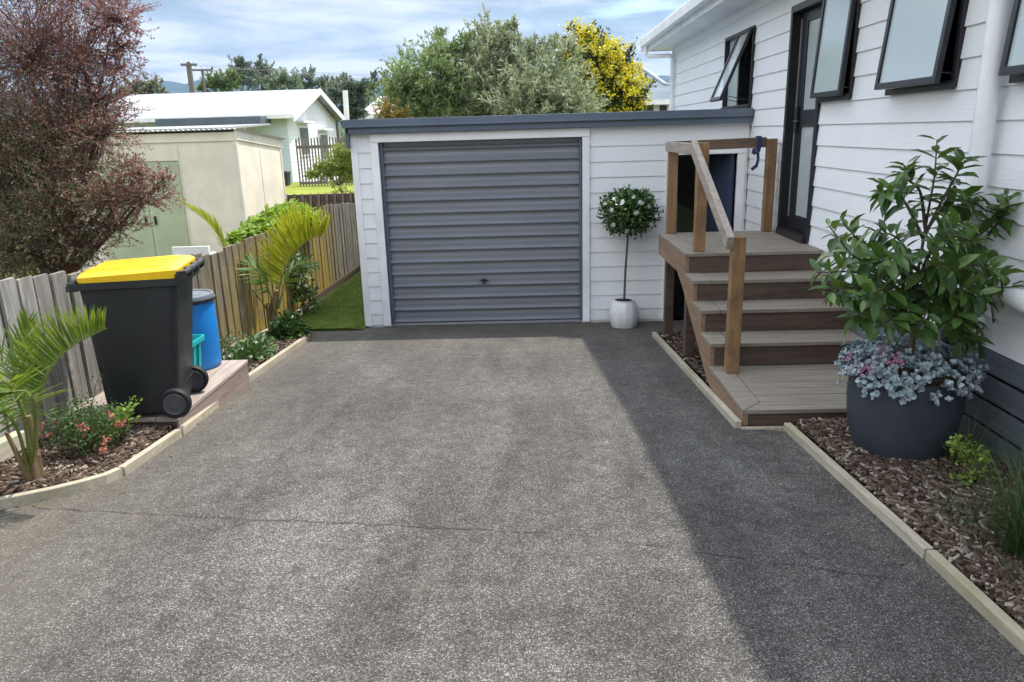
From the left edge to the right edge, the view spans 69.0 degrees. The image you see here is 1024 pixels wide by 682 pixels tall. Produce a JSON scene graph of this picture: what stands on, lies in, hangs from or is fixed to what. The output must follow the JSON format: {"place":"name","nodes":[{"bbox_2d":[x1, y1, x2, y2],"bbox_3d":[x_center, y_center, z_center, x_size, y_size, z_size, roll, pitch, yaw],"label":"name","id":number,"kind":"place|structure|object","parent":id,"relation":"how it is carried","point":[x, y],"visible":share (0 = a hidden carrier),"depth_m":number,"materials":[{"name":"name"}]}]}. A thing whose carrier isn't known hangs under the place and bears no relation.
{"place":"outdoors","nodes":[
{"label":"outdoors","id":0,"kind":"place"},
{"bbox_2d":[1,182,353,238],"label":"neighbour lawn","id":1,"kind":"structure","parent":0,"point":[295,188],"depth_m":29.09,"materials":[{"name":"green plant"}]},
{"bbox_2d":[0,124,269,210],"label":"carport","id":2,"kind":"object","parent":1,"relation":"on","point":[242,126],"visible":0.2,"depth_m":18.23,"materials":[{"name":"white metal"}]},
{"bbox_2d":[284,171,290,185],"bbox_3d":[-9.528,-6.633,31.052,0.560,0.880,0.560,-1,16,1],"label":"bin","id":3,"kind":"object","parent":1,"relation":"on","point":[287,178],"visible":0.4,"depth_m":30.85,"materials":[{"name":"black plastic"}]},
{"bbox_2d":[295,137,352,185],"bbox_3d":[-7.320,-7.244,30.353,2.847,2.111,0.070,-1,16,1],"label":"picket fence","id":4,"kind":"object","parent":1,"relation":"on","point":[314,146],"visible":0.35,"depth_m":30.23,"materials":[{"name":"white wood"}]},
{"bbox_2d":[303,136,352,192],"bbox_3d":[-6.219,-6.193,26.490,2.267,2.325,1.455,5,17,22],"label":"garden bush","id":5,"kind":"object","parent":1,"relation":"on","point":[336,166],"visible":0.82,"depth_m":26.26,"materials":[{"name":"green plant"}]},
{"bbox_2d":[327,179,353,193],"bbox_3d":[-4.187,-3.269,17.884,0.841,1.228,0.596,-7,17,-19],"label":"garden sapling","id":6,"kind":"object","parent":1,"relation":"on","point":[334,185],"visible":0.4,"depth_m":17.77,"materials":[{"name":"green plant"}]},
{"bbox_2d":[372,92,415,118],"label":"golden shrub","id":7,"kind":"object","parent":1,"relation":"on","point":[387,111],"visible":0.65,"depth_m":15.77,"materials":[{"name":"yellow plant"}]},
{"bbox_2d":[363,24,488,118],"bbox_3d":[-1.789,-4.750,16.806,2.965,4.528,2.190,-4,16,-9],"label":"olive tree","id":8,"kind":"object","parent":1,"relation":"on","point":[419,82],"visible":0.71,"depth_m":16.24,"materials":[{"name":"green plant"}]},
{"bbox_2d":[427,2,534,116],"bbox_3d":[-0.510,-4.942,16.784,2.732,4.841,2.219,-1,16,1],"label":"olive tree","id":9,"kind":"object","parent":1,"relation":"on","point":[484,50],"visible":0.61,"depth_m":16.17,"materials":[{"name":"green plant"}]},
{"bbox_2d":[477,30,611,115],"bbox_3d":[0.789,-4.462,15.959,2.576,4.295,2.514,10,19,36],"label":"olive tree","id":10,"kind":"object","parent":1,"relation":"on","point":[550,89],"visible":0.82,"depth_m":15.52,"materials":[{"name":"green plant"}]},
{"bbox_2d":[542,52,669,111],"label":"tiled house","id":11,"kind":"structure","parent":1,"relation":"on","point":[660,92],"depth_m":28.98,"materials":[{"name":"grey tile"}]},
{"bbox_2d":[640,105,654,110],"bbox_3d":[5.109,-8.533,28.741,0.763,1.100,0.100,-1,16,1],"label":"window","id":12,"kind":"structure","parent":11,"relation":"in","point":[653,107],"depth_m":28.59,"materials":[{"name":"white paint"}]},
{"bbox_2d":[658,105,667,110],"bbox_3d":[5.814,-8.523,28.730,0.377,1.100,0.100,-1,16,1],"label":"window","id":13,"kind":"structure","parent":11,"relation":"in","point":[660,107],"depth_m":28.57,"materials":[{"name":"grey glass"}]},
{"bbox_2d":[557,16,656,111],"bbox_3d":[2.271,-5.543,18.683,2.807,4.820,2.173,-1,16,1],"label":"flowering tree","id":14,"kind":"object","parent":1,"relation":"on","point":[612,68],"visible":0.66,"depth_m":17.99,"materials":[{"name":"yellow plant"}]},
{"bbox_2d":[82,88,343,182],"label":"neighbour house","id":15,"kind":"structure","parent":0,"point":[290,116],"depth_m":33.17,"materials":[{"name":"white paint"}]},
{"bbox_2d":[298,126,310,156],"bbox_3d":[-9.529,-9.175,34.181,0.075,1.350,1.500,-1,16,1],"label":"window","id":16,"kind":"structure","parent":15,"relation":"in","point":[303,132],"depth_m":33.96,"materials":[{"name":"grey glass"}]},
{"bbox_2d":[319,133,329,160],"bbox_3d":[-9.455,-9.787,37.541,0.075,1.350,1.500,-1,16,1],"label":"window","id":17,"kind":"structure","parent":15,"relation":"in","point":[321,135],"depth_m":37.28,"materials":[{"name":"grey glass"}]},
{"bbox_2d":[298,270,364,330],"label":"lawn","id":18,"kind":"structure","parent":0,"point":[333,292],"depth_m":9.77,"materials":[{"name":"plant"}]},
{"bbox_2d":[0,75,669,130],"bbox_3d":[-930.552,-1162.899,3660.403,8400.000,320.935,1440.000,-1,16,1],"label":"hills","id":19,"kind":"structure","parent":0,"point":[173,87],"depth_m":3478.79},
{"bbox_2d":[0,0,687,92],"label":"sky","id":20,"kind":"structure","parent":0,"point":[352,37],"materials":[{"name":"blue"}]},
{"bbox_2d":[0,142,847,480],"bbox_3d":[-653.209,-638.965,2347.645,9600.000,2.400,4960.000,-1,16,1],"label":"ground","id":21,"kind":"structure","parent":0,"point":[550,322],"depth_m":9.15,"materials":[{"name":"grey concrete"}]},
{"bbox_2d":[0,0,185,279],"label":"overhanging shrub","id":22,"kind":"object","parent":21,"relation":"on","point":[46,174],"visible":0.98,"depth_m":5.69,"materials":[{"name":"red plant"}]},
{"bbox_2d":[115,73,169,96],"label":"round tree","id":23,"kind":"object","parent":21,"relation":"on","point":[151,86],"visible":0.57,"depth_m":71.41,"materials":[{"name":"green plant"}]},
{"bbox_2d":[36,128,286,271],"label":"garden shed","id":24,"kind":"structure","parent":21,"relation":"on","point":[231,179],"depth_m":11.47,"materials":[{"name":"beige metal"}]},
{"bbox_2d":[97,162,156,259],"bbox_3d":[-5.967,-1.766,11.565,0.749,1.941,0.050,-1,16,1],"label":"door","id":25,"kind":"structure","parent":24,"relation":"in","point":[148,249],"depth_m":11.62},
{"bbox_2d":[142,161,189,255],"bbox_3d":[-5.310,-1.780,11.548,0.549,1.941,0.050,-1,16,1],"label":"door","id":26,"kind":"structure","parent":24,"relation":"in","point":[171,230],"depth_m":11.52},
{"bbox_2d":[38,332,312,488],"bbox_3d":[-3.318,0.651,5.008,2.829,0.484,7.055,8,18,31],"label":"mulch bed","id":27,"kind":"object","parent":21,"relation":"on","point":[173,428],"visible":0.04,"depth_m":4.54,"materials":[{"name":"wood"}]},
{"bbox_2d":[0,430,26,463],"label":"sleeper","id":28,"kind":"object","parent":27,"relation":"on","point":[6,451],"visible":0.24,"depth_m":4.30,"materials":[{"name":"beige wood"}]},
{"bbox_2d":[39,374,126,454],"bbox_3d":[-2.484,0.420,4.288,0.502,0.452,0.422,-1,16,1],"label":"flowering shrub","id":29,"kind":"object","parent":27,"relation":"on","point":[84,434],"visible":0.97,"depth_m":4.27,"materials":[{"name":"green plant"}]},
{"bbox_2d":[0,423,172,496],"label":"bark chips","id":30,"kind":"object","parent":27,"relation":"on","point":[71,466],"visible":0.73,"depth_m":4.23,"materials":[{"name":"brown wood"}]},
{"bbox_2d":[0,298,106,480],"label":"palm","id":31,"kind":"object","parent":30,"relation":"on","point":[31,465],"visible":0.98,"depth_m":3.73,"materials":[{"name":"green plant"}]},
{"bbox_2d":[98,395,142,443],"bbox_3d":[-2.390,0.479,4.512,0.288,0.328,0.238,11,20,37],"label":"leafy shrub","id":32,"kind":"object","parent":27,"relation":"on","point":[127,410],"visible":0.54,"depth_m":4.49,"materials":[{"name":"green plant"}]},
{"bbox_2d":[54,360,249,426],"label":"bin platform","id":33,"kind":"structure","parent":27,"relation":"on","point":[228,380],"depth_m":5.39,"materials":[{"name":"wood"}]},
{"bbox_2d":[65,255,208,417],"bbox_3d":[-2.382,-0.034,4.871,0.719,0.986,0.578,-4,16,-9],"label":"wheelie bin","id":34,"kind":"object","parent":33,"relation":"on","point":[142,344],"visible":0.99,"depth_m":4.66,"materials":[{"name":"black plastic"}]},
{"bbox_2d":[192,334,204,366],"bbox_3d":[-2.536,0.145,5.494,0.468,0.306,0.328,-1,16,1],"label":"recycling crate","id":35,"kind":"object","parent":33,"relation":"on","point":[197,339],"visible":0.22,"depth_m":5.52,"materials":[{"name":"teal plastic"}]},
{"bbox_2d":[192,289,221,369],"bbox_3d":[-2.488,-0.079,5.790,0.398,0.582,0.424,-1,16,1],"label":"plastic drum","id":36,"kind":"object","parent":33,"relation":"on","point":[204,319],"visible":0.41,"depth_m":5.72,"materials":[{"name":"blue plastic"}]},
{"bbox_2d":[219,330,248,357],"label":"ground cover","id":37,"kind":"object","parent":27,"relation":"on","point":[225,345],"visible":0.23,"depth_m":7.10,"materials":[{"name":"green plant"}]},
{"bbox_2d":[221,332,278,365],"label":"ground cover","id":38,"kind":"object","parent":27,"relation":"on","point":[251,347],"visible":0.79,"depth_m":6.84,"materials":[{"name":"green plant"}]},
{"bbox_2d":[180,198,332,333],"bbox_3d":[-2.685,-0.758,8.015,1.584,1.607,0.752,-5,16,-12],"label":"palm","id":39,"kind":"object","parent":27,"relation":"on","point":[296,235],"visible":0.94,"depth_m":7.88,"materials":[{"name":"green plant"}]},
{"bbox_2d":[224,332,308,371],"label":"bark chips","id":40,"kind":"object","parent":27,"relation":"on","point":[281,344],"visible":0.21,"depth_m":7.48,"materials":[{"name":"brown wood"}]},
{"bbox_2d":[264,309,311,339],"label":"ground cover","id":41,"kind":"object","parent":27,"relation":"on","point":[287,323],"visible":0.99,"depth_m":7.96,"materials":[{"name":"green plant"}]},
{"bbox_2d":[0,202,360,438],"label":"paling fence","id":42,"kind":"object","parent":21,"relation":"on","point":[333,249],"visible":0.3,"depth_m":7.29,"materials":[{"name":"brown wood"}]},
{"bbox_2d":[226,198,321,244],"bbox_3d":[-2.837,-1.419,9.108,0.491,0.624,1.859,3,16,17],"label":"climbing vine","id":43,"kind":"object","parent":42,"relation":"attached to","point":[255,225],"visible":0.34,"depth_m":8.71,"materials":[{"name":"green plant"}]},
{"bbox_2d":[286,250,327,314],"bbox_3d":[-2.649,-0.700,9.339,0.592,0.990,0.523,-1,16,1],"label":"creeper","id":44,"kind":"object","parent":42,"relation":"attached to","point":[302,289],"visible":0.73,"depth_m":9.28,"materials":[{"name":"green plant"}]},
{"bbox_2d":[180,61,196,92],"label":"power pole","id":45,"kind":"object","parent":21,"relation":"on","point":[188,65],"visible":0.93,"depth_m":55.05,"materials":[{"name":"white paint"}]},
{"bbox_2d":[205,65,372,74],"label":"power line","id":46,"kind":"object","parent":45,"relation":"attached to","point":[294,71],"visible":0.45,"depth_m":60.32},
{"bbox_2d":[201,66,387,76],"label":"power line","id":47,"kind":"object","parent":45,"relation":"attached to","point":[290,72],"visible":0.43,"depth_m":61.20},
{"bbox_2d":[172,246,215,254],"bbox_3d":[-3.752,-0.650,8.931,0.430,0.995,0.200,-1,16,1],"label":"garden screen","id":48,"kind":"object","parent":21,"relation":"on","point":[193,250],"visible":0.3,"depth_m":8.71,"materials":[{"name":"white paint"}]},
{"bbox_2d":[192,67,211,91],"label":"power pole","id":49,"kind":"object","parent":21,"relation":"on","point":[203,78],"visible":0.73,"depth_m":68.34,"materials":[{"name":"white paint"}]},
{"bbox_2d":[209,71,359,78],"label":"power line","id":50,"kind":"object","parent":49,"relation":"attached to","point":[277,75],"visible":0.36,"depth_m":71.42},
{"bbox_2d":[195,63,242,92],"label":"round tree","id":51,"kind":"object","parent":21,"relation":"on","point":[226,82],"visible":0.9,"depth_m":90.12,"materials":[{"name":"green plant"}]},
{"bbox_2d":[12,89,435,143],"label":"woods","id":52,"kind":"object","parent":21,"relation":"on","point":[342,133],"depth_m":199.68,"materials":[{"name":"green plant"}]},
{"bbox_2d":[226,54,265,90],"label":"tall tree","id":53,"kind":"object","parent":21,"relation":"on","point":[242,63],"visible":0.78,"depth_m":103.91,"materials":[{"name":"green plant"}]},
{"bbox_2d":[253,53,280,90],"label":"conifer tree","id":54,"kind":"object","parent":21,"relation":"on","point":[258,64],"visible":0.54,"depth_m":108.65,"materials":[{"name":"green plant"}]},
{"bbox_2d":[263,65,303,90],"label":"round tree","id":55,"kind":"object","parent":21,"relation":"on","point":[282,82],"visible":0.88,"depth_m":94.67,"materials":[{"name":"green plant"}]},
{"bbox_2d":[296,64,329,88],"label":"tall tree","id":56,"kind":"object","parent":21,"relation":"on","point":[312,83],"visible":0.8,"depth_m":99.38,"materials":[{"name":"green plant"}]},
{"bbox_2d":[286,192,354,211],"bbox_3d":[-3.958,-2.596,15.775,1.911,1.054,0.080,-1,16,1],"label":"slatted fence","id":57,"kind":"object","parent":21,"relation":"on","point":[326,199],"visible":0.24,"depth_m":15.67,"materials":[{"name":"brown wood"}]},
{"bbox_2d":[320,75,343,160],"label":"round tree","id":58,"kind":"object","parent":21,"relation":"on","point":[338,79],"visible":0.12,"depth_m":66.67,"materials":[{"name":"green plant"}]},
{"bbox_2d":[342,90,348,154],"bbox_3d":[-7.253,-8.920,32.961,0.304,4.130,0.220,-1,16,1],"label":"vent pole","id":59,"kind":"object","parent":21,"relation":"on","point":[345,104],"visible":0.34,"depth_m":32.49,"materials":[{"name":"white metal"}]},
{"bbox_2d":[339,71,355,83],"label":"round tree","id":60,"kind":"object","parent":21,"relation":"on","point":[344,74],"visible":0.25,"depth_m":118.33,"materials":[{"name":"green plant"}]},
{"bbox_2d":[325,75,375,125],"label":"bushy tree","id":61,"kind":"object","parent":21,"relation":"on","point":[357,102],"visible":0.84,"depth_m":41.65,"materials":[{"name":"green plant"}]},
{"bbox_2d":[364,81,376,107],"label":"round tree","id":62,"kind":"object","parent":21,"relation":"on","point":[372,87],"visible":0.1,"depth_m":58.86,"materials":[{"name":"green plant"}]},
{"bbox_2d":[367,70,382,102],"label":"pine tree","id":63,"kind":"object","parent":21,"relation":"on","point":[374,77],"visible":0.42,"depth_m":113.55,"materials":[{"name":"green plant"}]},
{"bbox_2d":[361,96,410,118],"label":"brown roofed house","id":64,"kind":"structure","parent":21,"relation":"on","point":[370,110],"depth_m":48.86,"materials":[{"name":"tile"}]},
{"bbox_2d":[376,71,407,95],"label":"pine tree","id":65,"kind":"object","parent":21,"relation":"on","point":[384,72],"visible":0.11,"depth_m":111.67,"materials":[{"name":"green plant"}]},
{"bbox_2d":[658,330,804,381],"bbox_3d":[2.047,0.195,6.227,1.100,0.319,3.240,-1,16,1],"label":"mulch bed","id":66,"kind":"object","parent":21,"relation":"on","point":[697,358],"visible":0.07,"depth_m":6.56,"materials":[{"name":"wood"}]},
{"bbox_2d":[658,137,864,425],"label":"wooden steps","id":67,"kind":"structure","parent":21,"relation":"on","point":[766,390],"depth_m":5.70,"materials":[{"name":"brown wood"}]},
{"bbox_2d":[750,136,761,170],"bbox_3d":[2.356,-1.818,7.217,0.097,0.326,0.101,-1,16,1],"label":"strap","id":68,"kind":"object","parent":67,"relation":"hanging from","point":[756,151],"visible":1,"depth_m":7.17,"materials":[{"name":"blue fabric"}]},
{"bbox_2d":[640,0,1023,472],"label":"house","id":69,"kind":"structure","parent":21,"relation":"on","point":[844,99],"depth_m":5.29,"materials":[{"name":"white paint"}]},
{"bbox_2d":[709,25,756,108],"bbox_3d":[2.477,-3.083,8.533,0.459,0.842,1.200,-1,16,1],"label":"window","id":70,"kind":"structure","parent":69,"relation":"in","point":[736,73],"depth_m":8.44,"materials":[{"name":"black glass"}]},
{"bbox_2d":[787,5,821,232],"bbox_3d":[2.619,-1.932,6.612,0.095,1.907,0.709,-1,16,1],"label":"back door","id":71,"kind":"structure","parent":69,"relation":"in","point":[803,121],"depth_m":6.73,"materials":[{"name":"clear glass"}]},
{"bbox_2d":[810,0,861,102],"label":"window","id":72,"kind":"structure","parent":69,"relation":"in","point":[837,17],"depth_m":5.70,"materials":[{"name":"clear glass"}]},
{"bbox_2d":[874,0,968,95],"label":"window","id":73,"kind":"structure","parent":69,"relation":"in","point":[917,32],"depth_m":4.45,"materials":[{"name":"clear glass"}]},
{"bbox_2d":[998,0,1023,82],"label":"window","id":74,"kind":"structure","parent":69,"relation":"in","point":[1012,61],"depth_m":3.58,"materials":[{"name":"black glass"}]},
{"bbox_2d":[794,416,1023,628],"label":"mulch bed","id":75,"kind":"object","parent":21,"relation":"on","point":[980,587],"visible":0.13,"depth_m":3.34,"materials":[{"name":"wood"}]},
{"bbox_2d":[808,135,1023,460],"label":"potted tree","id":76,"kind":"object","parent":75,"relation":"on","point":[899,405],"visible":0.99,"depth_m":3.73,"materials":[{"name":"green plant"}]},
{"bbox_2d":[911,431,1023,562],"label":"grass tuft","id":77,"kind":"object","parent":75,"relation":"on","point":[1016,545],"visible":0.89,"depth_m":2.95,"materials":[{"name":"green plant"}]},
{"bbox_2d":[919,396,1017,467],"bbox_3d":[2.345,0.470,3.829,0.700,0.399,0.591,9,19,33],"label":"grass tuft","id":78,"kind":"object","parent":75,"relation":"on","point":[956,458],"visible":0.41,"depth_m":3.84,"materials":[{"name":"green plant"}]},
{"bbox_2d":[943,433,994,485],"bbox_3d":[2.215,0.575,3.609,0.219,0.293,0.261,6,17,25],"label":"leafy herb","id":79,"kind":"object","parent":75,"relation":"on","point":[962,446],"visible":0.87,"depth_m":3.59,"materials":[{"name":"green plant"}]},
{"bbox_2d":[936,491,1023,584],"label":"weeds","id":80,"kind":"object","parent":75,"relation":"on","point":[960,519],"visible":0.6,"depth_m":3.17,"materials":[{"name":"green plant"}]},
{"bbox_2d":[956,385,1023,500],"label":"grass tuft","id":81,"kind":"object","parent":75,"relation":"on","point":[1018,449],"visible":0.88,"depth_m":3.42,"materials":[{"name":"green plant"}]},
{"bbox_2d":[16,328,929,593],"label":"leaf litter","id":82,"kind":"object","parent":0,"point":[305,351],"visible":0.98,"depth_m":4.86,"materials":[{"name":"brown plant"}]},
{"bbox_2d":[0,320,1023,681],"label":"driveway","id":83,"kind":"structure","parent":0,"point":[554,502],"depth_m":3.25,"materials":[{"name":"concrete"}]},
{"bbox_2d":[0,467,122,509],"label":"garden edging","id":84,"kind":"object","parent":83,"relation":"on","point":[61,490],"visible":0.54,"depth_m":3.87,"materials":[{"name":"beige wood"}]},
{"bbox_2d":[118,429,181,475],"bbox_3d":[-2.144,0.683,4.450,0.040,0.153,0.645,-1,16,3],"label":"garden edging","id":85,"kind":"object","parent":83,"relation":"on","point":[130,465],"visible":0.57,"depth_m":4.38,"materials":[{"name":"beige wood"}]},
{"bbox_2d":[177,401,218,435],"bbox_3d":[-2.166,0.490,5.446,0.040,0.231,1.349,-2,16,-3],"label":"garden edging","id":86,"kind":"object","parent":83,"relation":"on","point":[188,425],"visible":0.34,"depth_m":5.03,"materials":[{"name":"beige wood"}]},
{"bbox_2d":[249,334,310,381],"bbox_3d":[-2.218,0.170,7.149,0.045,0.301,2.076,-2,16,0],"label":"garden edging","id":87,"kind":"object","parent":83,"relation":"on","point":[271,361],"visible":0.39,"depth_m":7.00,"materials":[{"name":"beige wood"}]},
{"bbox_2d":[342,108,752,326],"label":"garage","id":88,"kind":"structure","parent":83,"relation":"on","point":[478,220],"depth_m":8.47,"materials":[{"name":"white paint"}]},
{"bbox_2d":[383,137,579,321],"bbox_3d":[-0.324,-1.255,8.542,2.213,2.120,0.065,-1,16,1],"label":"roller door","id":89,"kind":"structure","parent":88,"relation":"in","point":[480,230],"depth_m":8.55,"materials":[{"name":"metal"}]},
{"bbox_2d":[699,154,734,300],"bbox_3d":[2.380,-1.238,8.716,0.045,1.845,0.529,-7,17,-20],"label":"side door","id":90,"kind":"structure","parent":88,"relation":"in","point":[721,166],"depth_m":8.44,"materials":[{"name":"blue paint"}]},
{"bbox_2d":[596,184,663,328],"bbox_3d":[1.293,-0.930,8.231,0.736,1.589,0.738,-1,16,1],"label":"potted topiary","id":91,"kind":"object","parent":83,"relation":"on","point":[628,211],"visible":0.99,"depth_m":8.02,"materials":[{"name":"plant"}]},
{"bbox_2d":[652,332,741,427],"bbox_3d":[1.447,0.252,6.224,0.042,0.393,3.220,-1,16,2],"label":"garden edging","id":92,"kind":"object","parent":83,"relation":"on","point":[727,413],"visible":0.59,"depth_m":5.57,"materials":[{"name":"beige wood"}]},
{"bbox_2d":[741,426,809,437],"bbox_3d":[1.827,0.561,4.615,0.810,0.072,0.030,-1,16,1],"label":"garden edging","id":93,"kind":"object","parent":83,"relation":"on","point":[778,428],"visible":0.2,"depth_m":4.60,"materials":[{"name":"beige wood"}]},
{"bbox_2d":[783,423,933,557],"bbox_3d":[1.692,0.721,3.812,0.042,0.199,1.588,-2,16,0],"label":"garden edging","id":94,"kind":"object","parent":83,"relation":"on","point":[905,532],"visible":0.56,"depth_m":3.55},
{"bbox_2d":[925,550,1023,654],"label":"garden edging","id":95,"kind":"object","parent":83,"relation":"on","point":[1005,625],"visible":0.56,"depth_m":2.67,"materials":[{"name":"beige wood"}]}
]}

